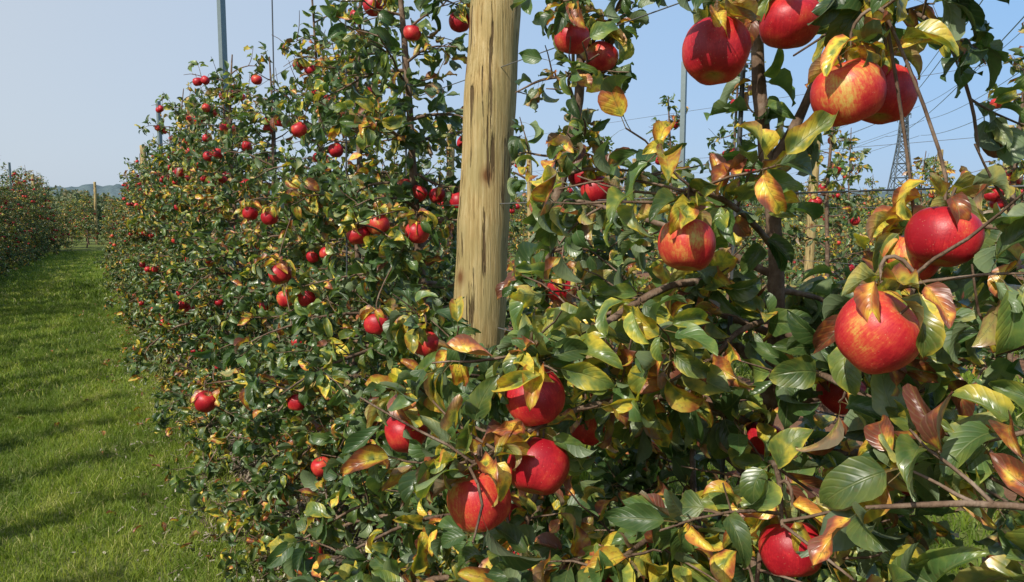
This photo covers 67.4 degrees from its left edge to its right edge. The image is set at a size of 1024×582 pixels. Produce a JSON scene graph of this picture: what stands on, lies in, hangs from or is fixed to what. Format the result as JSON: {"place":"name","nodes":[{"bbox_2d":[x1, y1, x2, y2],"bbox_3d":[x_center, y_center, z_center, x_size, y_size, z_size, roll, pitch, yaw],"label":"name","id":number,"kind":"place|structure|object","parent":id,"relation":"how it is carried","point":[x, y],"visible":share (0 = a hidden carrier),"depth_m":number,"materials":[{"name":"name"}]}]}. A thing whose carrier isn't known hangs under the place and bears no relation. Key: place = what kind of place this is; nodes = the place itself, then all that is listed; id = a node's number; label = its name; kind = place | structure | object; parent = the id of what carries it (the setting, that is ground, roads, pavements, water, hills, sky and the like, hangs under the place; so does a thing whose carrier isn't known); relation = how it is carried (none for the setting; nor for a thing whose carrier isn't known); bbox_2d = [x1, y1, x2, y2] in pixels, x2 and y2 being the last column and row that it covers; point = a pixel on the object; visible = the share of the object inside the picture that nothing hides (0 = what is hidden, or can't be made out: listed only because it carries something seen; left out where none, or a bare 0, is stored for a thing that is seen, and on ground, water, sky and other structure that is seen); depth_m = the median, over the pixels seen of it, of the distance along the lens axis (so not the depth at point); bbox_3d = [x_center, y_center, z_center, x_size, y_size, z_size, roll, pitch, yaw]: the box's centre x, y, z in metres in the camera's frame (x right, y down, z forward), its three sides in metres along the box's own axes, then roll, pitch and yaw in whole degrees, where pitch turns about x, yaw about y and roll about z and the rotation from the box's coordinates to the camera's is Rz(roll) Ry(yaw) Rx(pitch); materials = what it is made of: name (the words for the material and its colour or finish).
{"place":"outdoors","nodes":[
{"label":"outdoors","id":0,"kind":"place"},
{"bbox_2d":[110,278,435,581],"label":"row soil","id":1,"kind":"structure","parent":0,"point":[238,468],"depth_m":3.92,"materials":[{"name":"soil"}]},
{"bbox_2d":[93,188,137,268],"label":"apple tree","id":2,"kind":"object","parent":1,"relation":"on","point":[107,256],"visible":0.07,"depth_m":15.50,"materials":[{"name":"green plant"}]},
{"bbox_2d":[103,177,133,277],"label":"apple tree","id":3,"kind":"object","parent":1,"relation":"on","point":[108,220],"visible":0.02,"depth_m":16.45,"materials":[{"name":"green plant"}]},
{"bbox_2d":[106,167,134,284],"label":"apple tree","id":4,"kind":"object","parent":1,"relation":"on","point":[119,205],"visible":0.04,"depth_m":14.73,"materials":[{"name":"green plant"}]},
{"bbox_2d":[102,174,147,290],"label":"apple tree","id":5,"kind":"object","parent":1,"relation":"on","point":[108,249],"visible":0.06,"depth_m":13.48,"materials":[{"name":"green plant"}]},
{"bbox_2d":[105,154,147,280],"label":"apple tree","id":6,"kind":"object","parent":1,"relation":"on","point":[122,201],"visible":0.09,"depth_m":14.27,"materials":[{"name":"green plant"}]},
{"bbox_2d":[105,157,152,286],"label":"apple tree","id":7,"kind":"object","parent":1,"relation":"on","point":[119,221],"visible":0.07,"depth_m":12.92,"materials":[{"name":"green plant"}]},
{"bbox_2d":[108,200,151,296],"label":"apple tree","id":8,"kind":"object","parent":1,"relation":"on","point":[117,278],"visible":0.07,"depth_m":12.19,"materials":[{"name":"green plant"}]},
{"bbox_2d":[103,136,168,279],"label":"apple tree","id":9,"kind":"object","parent":1,"relation":"on","point":[134,193],"visible":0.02,"depth_m":11.65,"materials":[{"name":"green plant"}]},
{"bbox_2d":[100,168,173,315],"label":"apple tree","id":10,"kind":"object","parent":1,"relation":"on","point":[118,290],"visible":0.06,"depth_m":10.38,"materials":[{"name":"green plant"}]},
{"bbox_2d":[110,158,165,308],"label":"apple tree","id":11,"kind":"object","parent":1,"relation":"on","point":[117,256],"visible":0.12,"depth_m":10.97,"materials":[{"name":"green plant"}]},
{"bbox_2d":[140,145,146,181],"bbox_3d":[-6.615,-1.298,13.883,0.131,2.634,0.138,-3,7,-29],"label":"wooden post","id":12,"kind":"object","parent":1,"relation":"on","point":[141,152],"visible":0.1,"depth_m":13.72,"materials":[{"name":"brown wood"}]},
{"bbox_2d":[113,187,183,333],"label":"apple tree","id":13,"kind":"object","parent":1,"relation":"on","point":[141,322],"visible":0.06,"depth_m":9.04,"materials":[{"name":"green plant"}]},
{"bbox_2d":[122,127,179,326],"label":"apple tree","id":14,"kind":"object","parent":1,"relation":"on","point":[156,187],"visible":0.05,"depth_m":9.68,"materials":[{"name":"green plant"}]},
{"bbox_2d":[156,101,162,183],"bbox_3d":[-4.953,-1.177,10.921,0.038,3.020,0.066,3,7,26],"label":"steel pole","id":15,"kind":"object","parent":1,"relation":"on","point":[159,134],"visible":0.09,"depth_m":10.78,"materials":[{"name":"metal"}]},
{"bbox_2d":[129,127,203,341],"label":"apple tree","id":16,"kind":"object","parent":1,"relation":"on","point":[150,198],"visible":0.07,"depth_m":8.49,"materials":[{"name":"green plant"}]},
{"bbox_2d":[114,82,239,353],"bbox_3d":[-3.368,-0.764,7.991,1.532,2.827,1.520,-4,8,-36],"label":"apple tree","id":17,"kind":"object","parent":1,"relation":"on","point":[161,128],"visible":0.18,"depth_m":7.72,"materials":[{"name":"green plant"}]},
{"bbox_2d":[122,134,251,368],"bbox_3d":[-2.974,-0.379,7.369,1.319,2.197,1.455,3,7,26],"label":"apple tree","id":18,"kind":"object","parent":1,"relation":"on","point":[137,271],"visible":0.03,"depth_m":7.23,"materials":[{"name":"green plant"}]},
{"bbox_2d":[186,97,206,348],"bbox_3d":[-3.288,-0.669,7.994,0.137,2.634,0.128,-3,7,-29],"label":"wooden post","id":19,"kind":"object","parent":1,"relation":"on","point":[191,121],"visible":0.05,"depth_m":7.84,"materials":[{"name":"brown wood"}]},
{"bbox_2d":[125,81,272,397],"bbox_3d":[-2.297,-0.387,5.985,1.342,2.502,1.468,-2,6,-15],"label":"apple tree","id":20,"kind":"object","parent":1,"relation":"on","point":[174,279],"visible":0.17,"depth_m":5.88,"materials":[{"name":"green plant"}]},
{"bbox_2d":[18,299,384,573],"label":"fallen leaves","id":21,"kind":"object","parent":1,"relation":"on","point":[193,533],"visible":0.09,"depth_m":4.37,"materials":[{"name":"brown plant"}]},
{"bbox_2d":[138,99,267,374],"bbox_3d":[-2.600,-0.443,6.764,1.507,2.456,1.366,-1,6,-12],"label":"apple tree","id":22,"kind":"object","parent":1,"relation":"on","point":[162,216],"visible":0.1,"depth_m":6.48,"materials":[{"name":"green plant"}]},
{"bbox_2d":[26,315,401,581],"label":"wood chip mulch","id":23,"kind":"object","parent":1,"relation":"on","point":[287,511],"visible":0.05,"depth_m":3.86,"materials":[{"name":"wood"}]},
{"bbox_2d":[217,0,234,332],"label":"steel pole","id":24,"kind":"object","parent":1,"relation":"on","point":[221,23],"visible":0.21,"depth_m":5.99,"materials":[{"name":"metal"}]},
{"bbox_2d":[119,41,345,436],"bbox_3d":[-1.943,-0.392,5.366,1.469,2.644,1.481,3,7,27],"label":"apple tree","id":25,"kind":"object","parent":1,"relation":"on","point":[215,175],"visible":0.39,"depth_m":5.18,"materials":[{"name":"green plant"}]},
{"bbox_2d":[150,57,369,449],"bbox_3d":[-1.530,-0.230,4.881,1.389,2.424,1.270,0,6,2],"label":"apple tree","id":26,"kind":"object","parent":1,"relation":"on","point":[213,155],"visible":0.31,"depth_m":4.67,"materials":[{"name":"green plant"}]},
{"bbox_2d":[163,0,399,520],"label":"apple tree","id":27,"kind":"object","parent":1,"relation":"on","point":[250,288],"visible":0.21,"depth_m":3.94,"materials":[{"name":"green plant"}]},
{"bbox_2d":[176,0,456,572],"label":"apple tree","id":28,"kind":"object","parent":1,"relation":"on","point":[268,414],"visible":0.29,"depth_m":3.29,"materials":[{"name":"green plant"}]},
{"bbox_2d":[188,0,653,581],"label":"apple tree","id":29,"kind":"object","parent":1,"relation":"on","point":[408,332],"visible":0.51,"depth_m":2.58,"materials":[{"name":"green plant"}]},
{"bbox_2d":[442,0,520,581],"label":"wooden post","id":30,"kind":"object","parent":1,"relation":"on","point":[489,114],"visible":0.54,"depth_m":2.24,"materials":[{"name":"brown wood"}]},
{"bbox_2d":[271,0,745,531],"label":"stakes","id":31,"kind":"object","parent":1,"relation":"on","point":[739,140],"visible":0.09,"depth_m":1.38,"materials":[{"name":"metal"}]},
{"bbox_2d":[265,0,762,581],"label":"apple tree","id":32,"kind":"object","parent":1,"relation":"on","point":[577,28],"visible":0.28,"depth_m":1.69,"materials":[{"name":"green plant"}]},
{"bbox_2d":[287,0,1023,581],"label":"apple tree","id":33,"kind":"object","parent":1,"relation":"on","point":[897,314],"visible":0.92,"depth_m":1.02,"materials":[{"name":"green plant"}]},
{"bbox_2d":[796,143,1023,581],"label":"apple tree","id":34,"kind":"object","parent":1,"relation":"on","point":[855,496],"visible":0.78,"depth_m":0.73,"materials":[{"name":"green plant"}]},
{"bbox_2d":[1,184,1009,204],"bbox_3d":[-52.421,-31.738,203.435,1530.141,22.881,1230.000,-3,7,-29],"label":"forest hill","id":35,"kind":"structure","parent":0,"point":[114,190],"depth_m":612.17,"materials":[{"name":"plant"}]},
{"bbox_2d":[0,217,1023,581],"bbox_3d":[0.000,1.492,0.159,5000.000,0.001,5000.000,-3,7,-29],"label":"ground","id":36,"kind":"structure","parent":0,"point":[82,243],"depth_m":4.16,"materials":[{"name":"plant"}]},
{"bbox_2d":[0,220,10,271],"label":"apple tree","id":37,"kind":"object","parent":36,"relation":"on","point":[6,266],"visible":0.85,"depth_m":17.21,"materials":[{"name":"green plant"}]},
{"bbox_2d":[0,225,11,277],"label":"apple tree","id":38,"kind":"object","parent":36,"relation":"on","point":[2,229],"visible":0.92,"depth_m":16.23,"materials":[{"name":"green plant"}]},
{"bbox_2d":[0,183,18,270],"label":"apple tree","id":39,"kind":"object","parent":36,"relation":"on","point":[10,252],"visible":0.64,"depth_m":18.01,"materials":[{"name":"green plant"}]},
{"bbox_2d":[0,169,28,266],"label":"apple tree","id":40,"kind":"object","parent":36,"relation":"on","point":[20,262],"visible":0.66,"depth_m":18.95,"materials":[{"name":"green plant"}]},
{"bbox_2d":[0,184,28,265],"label":"apple tree","id":41,"kind":"object","parent":36,"relation":"on","point":[20,238],"visible":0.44,"depth_m":19.28,"materials":[{"name":"green plant"}]},
{"bbox_2d":[0,174,30,263],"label":"apple tree","id":42,"kind":"object","parent":36,"relation":"on","point":[25,234],"visible":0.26,"depth_m":20.11,"materials":[{"name":"green plant"}]},
{"bbox_2d":[0,182,42,262],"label":"apple tree","id":43,"kind":"object","parent":36,"relation":"on","point":[16,205],"visible":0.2,"depth_m":20.86,"materials":[{"name":"green plant"}]},
{"bbox_2d":[0,184,43,260],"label":"apple tree","id":44,"kind":"object","parent":36,"relation":"on","point":[29,228],"visible":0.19,"depth_m":21.54,"materials":[{"name":"green plant"}]},
{"bbox_2d":[0,162,47,257],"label":"apple tree","id":45,"kind":"object","parent":36,"relation":"on","point":[14,174],"visible":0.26,"depth_m":22.01,"materials":[{"name":"green plant"}]},
{"bbox_2d":[5,173,53,256],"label":"apple tree","id":46,"kind":"object","parent":36,"relation":"on","point":[28,215],"visible":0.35,"depth_m":22.76,"materials":[{"name":"green plant"}]},
{"bbox_2d":[15,178,48,255],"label":"apple tree","id":47,"kind":"object","parent":36,"relation":"on","point":[41,213],"visible":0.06,"depth_m":23.46,"materials":[{"name":"green plant"}]},
{"bbox_2d":[18,165,59,254],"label":"apple tree","id":48,"kind":"object","parent":36,"relation":"on","point":[41,223],"visible":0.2,"depth_m":23.98,"materials":[{"name":"green plant"}]},
{"bbox_2d":[29,172,61,251],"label":"apple tree","id":49,"kind":"object","parent":36,"relation":"on","point":[45,199],"visible":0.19,"depth_m":25.62,"materials":[{"name":"green plant"}]},
{"bbox_2d":[31,184,60,252],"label":"apple tree","id":50,"kind":"object","parent":36,"relation":"on","point":[44,217],"visible":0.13,"depth_m":24.80,"materials":[{"name":"green plant"}]},
{"bbox_2d":[31,180,68,249],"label":"apple tree","id":51,"kind":"object","parent":36,"relation":"on","point":[53,219],"visible":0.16,"depth_m":26.12,"materials":[{"name":"green plant"}]},
{"bbox_2d":[26,175,74,248],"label":"apple tree","id":52,"kind":"object","parent":36,"relation":"on","point":[65,220],"visible":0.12,"depth_m":27.67,"materials":[{"name":"green plant"}]},
{"bbox_2d":[35,173,72,250],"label":"apple tree","id":53,"kind":"object","parent":36,"relation":"on","point":[56,221],"visible":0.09,"depth_m":26.77,"materials":[{"name":"green plant"}]},
{"bbox_2d":[54,200,78,246],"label":"apple tree","id":54,"kind":"object","parent":36,"relation":"on","point":[66,214],"visible":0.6,"depth_m":29.32,"materials":[{"name":"green plant"}]},
{"bbox_2d":[58,197,81,241],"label":"apple tree","id":55,"kind":"object","parent":36,"relation":"on","point":[72,203],"visible":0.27,"depth_m":35.04,"materials":[{"name":"green plant"}]},
{"bbox_2d":[57,200,82,240],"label":"apple tree","id":56,"kind":"object","parent":36,"relation":"on","point":[68,226],"visible":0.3,"depth_m":32.29,"materials":[{"name":"green plant"}]},
{"bbox_2d":[43,185,123,232],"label":"distant bushes","id":57,"kind":"object","parent":36,"relation":"on","point":[65,195],"visible":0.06,"depth_m":46.35,"materials":[{"name":"green plant"}]},
{"bbox_2d":[71,197,99,244],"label":"apple tree","id":58,"kind":"object","parent":36,"relation":"on","point":[87,215],"visible":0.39,"depth_m":32.13,"materials":[{"name":"green plant"}]},
{"bbox_2d":[72,190,107,247],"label":"apple tree","id":59,"kind":"object","parent":36,"relation":"on","point":[83,226],"visible":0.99,"depth_m":29.54,"materials":[{"name":"green plant"}]},
{"bbox_2d":[93,182,97,244],"bbox_3d":[-17.563,-3.277,32.403,0.165,2.635,0.138,-3,7,-29],"label":"wooden post","id":60,"kind":"object","parent":36,"relation":"on","point":[95,206],"visible":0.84,"depth_m":32.33,"materials":[{"name":"brown wood"}]},
{"bbox_2d":[99,207,113,241],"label":"apple tree","id":61,"kind":"object","parent":36,"relation":"on","point":[100,238],"visible":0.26,"depth_m":33.38,"materials":[{"name":"green plant"}]},
{"bbox_2d":[99,196,118,239],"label":"apple tree","id":62,"kind":"object","parent":36,"relation":"on","point":[103,207],"visible":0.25,"depth_m":35.67,"materials":[{"name":"green plant"}]},
{"bbox_2d":[98,198,121,245],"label":"apple tree","id":63,"kind":"object","parent":36,"relation":"on","point":[109,217],"visible":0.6,"depth_m":30.01,"materials":[{"name":"green plant"}]},
{"bbox_2d":[97,195,1023,218],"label":"distant tree line","id":64,"kind":"object","parent":36,"relation":"on","point":[1018,201],"depth_m":122.15,"materials":[{"name":"green plant"}]},
{"bbox_2d":[885,113,912,197],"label":"transmission tower","id":65,"kind":"structure","parent":36,"relation":"on","point":[900,136],"depth_m":294.84,"materials":[{"name":"metal"}]},
{"bbox_2d":[695,0,1023,182],"bbox_3d":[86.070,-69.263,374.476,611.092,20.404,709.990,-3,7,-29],"label":"power line","id":66,"kind":"object","parent":65,"relation":"hanging from","point":[935,98],"visible":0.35,"depth_m":173.48,"materials":[{"name":"metal"}]},
{"bbox_2d":[0,0,1023,193],"label":"sky","id":67,"kind":"structure","parent":0,"point":[77,77],"materials":[{"name":"blue"}]},
{"bbox_2d":[146,3,1023,461],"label":"trellis wire","id":68,"kind":"object","parent":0,"point":[606,199],"visible":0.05,"depth_m":1.60,"materials":[{"name":"metal"}]},
{"bbox_2d":[424,247,764,290],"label":"row soil","id":69,"kind":"structure","parent":0,"point":[645,274],"depth_m":17.62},
{"bbox_2d":[514,192,527,243],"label":"apple tree","id":70,"kind":"object","parent":69,"relation":"on","point":[522,232],"visible":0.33,"depth_m":21.95,"materials":[{"name":"green plant"}]},
{"bbox_2d":[749,203,791,289],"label":"apple tree","id":71,"kind":"object","parent":69,"relation":"on","point":[762,219],"visible":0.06,"depth_m":14.05,"materials":[{"name":"green plant"}]},
{"bbox_2d":[785,177,830,283],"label":"apple tree","id":72,"kind":"object","parent":69,"relation":"on","point":[819,251],"visible":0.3,"depth_m":13.32,"materials":[{"name":"green plant"}]},
{"bbox_2d":[833,176,891,288],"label":"apple tree","id":73,"kind":"object","parent":69,"relation":"on","point":[868,180],"visible":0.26,"depth_m":12.33,"materials":[{"name":"green plant"}]},
{"bbox_2d":[915,156,960,273],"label":"apple tree","id":74,"kind":"object","parent":69,"relation":"on","point":[940,172],"visible":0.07,"depth_m":11.28,"materials":[{"name":"green plant"}]},
{"bbox_2d":[952,184,992,295],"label":"apple tree","id":75,"kind":"object","parent":69,"relation":"on","point":[986,206],"visible":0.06,"depth_m":10.59,"materials":[{"name":"green plant"}]},
{"bbox_2d":[296,268,1023,518],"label":"row soil","id":76,"kind":"structure","parent":0,"point":[1010,495],"depth_m":5.38,"materials":[{"name":"soil"}]},
{"bbox_2d":[381,141,404,280],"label":"apple tree","id":77,"kind":"object","parent":76,"relation":"on","point":[396,155],"visible":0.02,"depth_m":11.79,"materials":[{"name":"green plant"}]},
{"bbox_2d":[426,138,461,254],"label":"apple tree","id":78,"kind":"object","parent":76,"relation":"on","point":[447,167],"visible":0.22,"depth_m":10.23,"materials":[{"name":"green plant"}]},
{"bbox_2d":[446,124,454,252],"bbox_3d":[-0.848,-0.935,10.488,0.147,2.634,0.139,-3,7,-29],"label":"wooden post","id":79,"kind":"object","parent":76,"relation":"on","point":[450,173],"visible":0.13,"depth_m":10.36,"materials":[{"name":"brown wood"}]},
{"bbox_2d":[383,60,1023,275],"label":"trellis wire","id":80,"kind":"object","parent":79,"relation":"attached to","point":[824,149],"visible":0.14,"depth_m":5.03,"materials":[{"name":"metal"}]},
{"bbox_2d":[504,163,539,333],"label":"apple tree","id":81,"kind":"object","parent":76,"relation":"on","point":[515,225],"visible":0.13,"depth_m":8.73,"materials":[{"name":"green plant"}]},
{"bbox_2d":[509,164,579,312],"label":"apple tree","id":82,"kind":"object","parent":76,"relation":"on","point":[536,240],"visible":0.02,"depth_m":8.12,"materials":[{"name":"green plant"}]},
{"bbox_2d":[555,136,623,300],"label":"apple tree","id":83,"kind":"object","parent":76,"relation":"on","point":[609,150],"visible":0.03,"depth_m":7.43,"materials":[{"name":"green plant"}]},
{"bbox_2d":[609,94,691,288],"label":"apple tree","id":84,"kind":"object","parent":76,"relation":"on","point":[669,144],"visible":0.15,"depth_m":6.59,"materials":[{"name":"green plant"}]},
{"bbox_2d":[678,61,686,195],"bbox_3d":[1.419,-0.549,6.454,0.038,2.720,0.066,3,7,26],"label":"steel pole","id":85,"kind":"object","parent":76,"relation":"on","point":[683,100],"visible":0.3,"depth_m":6.33,"materials":[{"name":"metal"}]},
{"bbox_2d":[700,51,785,396],"bbox_3d":[1.653,-0.531,5.945,0.905,2.800,1.186,2,6,19],"label":"apple tree","id":86,"kind":"object","parent":76,"relation":"on","point":[752,237],"visible":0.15,"depth_m":5.97,"materials":[{"name":"green plant"}]},
{"bbox_2d":[782,126,874,427],"bbox_3d":[2.177,-0.269,5.201,0.966,2.433,0.866,0,6,0],"label":"apple tree","id":87,"kind":"object","parent":76,"relation":"on","point":[834,167],"visible":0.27,"depth_m":5.17,"materials":[{"name":"green plant"}]},
{"bbox_2d":[952,22,1023,414],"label":"apple tree","id":88,"kind":"object","parent":76,"relation":"on","point":[1014,173],"visible":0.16,"depth_m":4.13,"materials":[{"name":"green plant"}]},
{"bbox_2d":[338,253,1023,378],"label":"row soil","id":89,"kind":"structure","parent":0,"point":[1021,360],"depth_m":7.57,"materials":[{"name":"soil"}]},
{"bbox_2d":[507,196,522,273],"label":"apple tree","id":90,"kind":"object","parent":89,"relation":"on","point":[510,243],"visible":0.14,"depth_m":16.07,"materials":[{"name":"green plant"}]},
{"bbox_2d":[526,150,533,242],"bbox_3d":[0.364,-1.425,15.067,0.183,2.634,0.131,0,6,2],"label":"wooden post","id":91,"kind":"object","parent":89,"relation":"on","point":[529,184],"visible":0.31,"depth_m":14.96,"materials":[{"name":"brown wood"}]},
{"bbox_2d":[596,168,648,287],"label":"apple tree","id":92,"kind":"object","parent":89,"relation":"on","point":[626,174],"visible":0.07,"depth_m":12.41,"materials":[{"name":"green plant"}]},
{"bbox_2d":[638,186,673,286],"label":"apple tree","id":93,"kind":"object","parent":89,"relation":"on","point":[650,280],"visible":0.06,"depth_m":11.57,"materials":[{"name":"green plant"}]},
{"bbox_2d":[742,172,793,288],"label":"apple tree","id":94,"kind":"object","parent":89,"relation":"on","point":[764,245],"visible":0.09,"depth_m":9.87,"materials":[{"name":"green plant"}]},
{"bbox_2d":[803,141,820,281],"bbox_3d":[3.637,-0.813,9.342,0.142,2.634,0.139,-3,7,-29],"label":"wooden post","id":95,"kind":"object","parent":89,"relation":"on","point":[809,255],"visible":0.26,"depth_m":9.30,"materials":[{"name":"brown wood"}]},
{"bbox_2d":[801,128,879,288],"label":"apple tree","id":96,"kind":"object","parent":89,"relation":"on","point":[855,200],"visible":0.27,"depth_m":8.88,"materials":[{"name":"green plant"}]},
{"bbox_2d":[891,152,954,295],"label":"apple tree","id":97,"kind":"object","parent":89,"relation":"on","point":[918,163],"visible":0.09,"depth_m":7.99,"materials":[{"name":"green plant"}]},
{"bbox_2d":[985,124,1023,275],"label":"apple tree","id":98,"kind":"object","parent":89,"relation":"on","point":[1022,177],"visible":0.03,"depth_m":7.27,"materials":[{"name":"green plant"}]},
{"bbox_2d":[651,251,1023,279],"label":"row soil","id":99,"kind":"structure","parent":0,"point":[1020,277],"depth_m":19.59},
{"bbox_2d":[738,201,763,246],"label":"apple tree","id":100,"kind":"object","parent":99,"relation":"on","point":[751,208],"visible":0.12,"depth_m":23.48,"materials":[{"name":"green plant"}]},
{"bbox_2d":[816,189,846,252],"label":"apple tree","id":101,"kind":"object","parent":99,"relation":"on","point":[831,248],"visible":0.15,"depth_m":20.83,"materials":[{"name":"green plant"}]},
{"label":"row soil","id":102,"kind":"structure","parent":0,"visible":0},
{"bbox_2d":[791,190,823,266],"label":"apple tree","id":103,"kind":"object","parent":102,"relation":"on","point":[801,239],"visible":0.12,"depth_m":17.42,"materials":[{"name":"green plant"}]},
{"bbox_2d":[821,193,862,263],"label":"apple tree","id":104,"kind":"object","parent":102,"relation":"on","point":[842,242],"visible":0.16,"depth_m":16.64,"materials":[{"name":"green plant"}]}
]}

